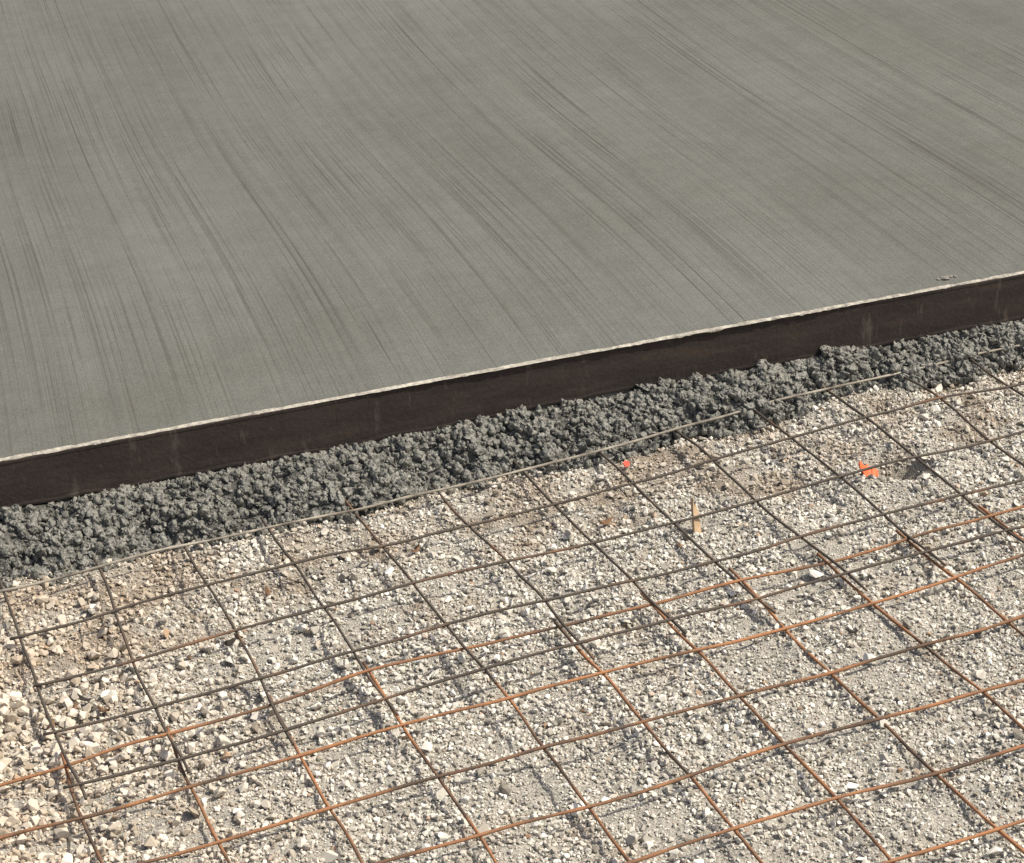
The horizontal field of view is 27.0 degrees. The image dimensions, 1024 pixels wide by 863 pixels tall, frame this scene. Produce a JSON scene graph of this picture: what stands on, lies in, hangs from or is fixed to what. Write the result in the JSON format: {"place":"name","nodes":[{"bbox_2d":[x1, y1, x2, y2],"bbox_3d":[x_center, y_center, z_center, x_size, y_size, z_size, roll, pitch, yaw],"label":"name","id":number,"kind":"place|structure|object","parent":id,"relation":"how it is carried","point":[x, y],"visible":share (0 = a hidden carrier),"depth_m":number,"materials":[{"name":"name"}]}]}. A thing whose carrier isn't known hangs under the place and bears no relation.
{"place":"outdoors","nodes":[
{"label":"outdoors","id":0,"kind":"place"},
{"bbox_2d":[0,371,1023,862],"bbox_3d":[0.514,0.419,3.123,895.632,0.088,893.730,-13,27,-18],"label":"ground","id":1,"kind":"structure","parent":0,"point":[902,473],"depth_m":3.24,"materials":[{"name":"beige gravel"}]},
{"bbox_2d":[77,693,92,701],"bbox_3d":[-0.652,0.406,3.254,0.027,0.008,0.011,13,10,3],"label":"dry leaf","id":2,"kind":"object","parent":1,"relation":"on","point":[81,697],"visible":1,"depth_m":3.25,"materials":[{"name":"grey plant"}]},
{"bbox_2d":[97,705,110,711],"bbox_3d":[-0.617,0.419,3.223,0.029,0.009,0.012,3,4,41],"label":"dry leaf","id":3,"kind":"object","parent":1,"relation":"on","point":[101,709],"visible":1,"depth_m":3.22,"materials":[{"name":"brown plant"}]},
{"bbox_2d":[222,637,237,645],"bbox_3d":[-0.449,0.333,3.385,0.029,0.009,0.011,-9,43,-33],"label":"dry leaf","id":4,"kind":"object","parent":1,"relation":"on","point":[229,642],"visible":1,"depth_m":3.38,"materials":[{"name":"grey plant"}]},
{"bbox_2d":[265,585,270,594],"bbox_3d":[-0.406,0.264,3.526,0.010,0.008,0.024,-18,40,6],"label":"dry leaf","id":5,"kind":"object","parent":1,"relation":"on","point":[267,590],"visible":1,"depth_m":3.53,"materials":[{"name":"brown plant"}]},
{"bbox_2d":[411,543,419,551],"bbox_3d":[-0.164,0.199,3.628,0.024,0.008,0.010,-40,28,-30],"label":"dry leaf","id":6,"kind":"object","parent":1,"relation":"on","point":[417,548],"visible":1,"depth_m":3.63,"materials":[{"name":"brown plant"}]},
{"bbox_2d":[0,0,1023,506],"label":"concrete slab","id":7,"kind":"structure","parent":1,"relation":"on","point":[216,208],"depth_m":4.80,"materials":[{"name":"grey concrete"}]},
{"bbox_2d":[936,275,956,280],"bbox_3d":[0.839,-0.297,4.113,0.045,0.008,0.022,-13,27,-18],"label":"concrete crumb","id":8,"kind":"object","parent":7,"relation":"on","point":[945,277],"visible":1,"depth_m":4.11,"materials":[{"name":"grey concrete"}]},
{"bbox_2d":[0,318,1023,591],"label":"rough concrete edge","id":9,"kind":"object","parent":1,"relation":"on","point":[78,532],"visible":0.82,"depth_m":3.85,"materials":[{"name":"grey concrete"}]},
{"bbox_2d":[0,271,1023,508],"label":"steel formwork","id":10,"kind":"object","parent":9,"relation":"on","point":[96,466],"visible":1,"depth_m":3.89,"materials":[{"name":"metal"}]},
{"bbox_2d":[0,505,1023,862],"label":"welded wire","id":11,"kind":"object","parent":1,"relation":"on","point":[692,775],"visible":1,"depth_m":3.05,"materials":[{"name":"brown metal"}]},
{"bbox_2d":[0,344,1023,799],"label":"welded wire","id":12,"kind":"object","parent":1,"relation":"on","point":[448,624],"visible":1,"depth_m":3.49,"materials":[{"name":"brown metal"}]},
{"bbox_2d":[600,517,612,524],"bbox_3d":[0.162,0.154,3.679,0.030,0.009,0.012,-8,31,-27],"label":"dry leaf","id":13,"kind":"object","parent":1,"relation":"on","point":[606,521],"visible":1,"depth_m":3.68,"materials":[{"name":"brown plant"}]},
{"bbox_2d":[623,461,629,466],"bbox_3d":[0.207,0.058,3.851,0.015,0.009,0.010,-26,33,-37],"label":"red plastic scrap","id":14,"kind":"object","parent":1,"relation":"on","point":[626,464],"visible":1,"depth_m":3.85,"materials":[{"name":"red plastic"}]},
{"bbox_2d":[691,498,700,533],"bbox_3d":[0.312,0.144,3.617,0.015,0.066,0.007,-11,10,-28],"label":"wooden stake","id":15,"kind":"object","parent":1,"relation":"on","point":[696,526],"visible":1,"depth_m":3.61,"materials":[{"name":"brown wood"}]},
{"bbox_2d":[859,461,877,476],"bbox_3d":[0.626,0.066,3.748,0.038,0.007,0.038,-13,69,-37],"label":"orange marker flag","id":16,"kind":"object","parent":1,"relation":"on","point":[873,471],"visible":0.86,"depth_m":3.75,"materials":[{"name":"plastic"}]},
{"bbox_2d":[846,629,859,632],"bbox_3d":[0.521,0.304,3.256,0.022,0.007,0.009,0,18,10],"label":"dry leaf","id":17,"kind":"object","parent":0,"point":[852,631],"visible":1,"depth_m":3.25,"materials":[{"name":"grey plant"}]}
]}

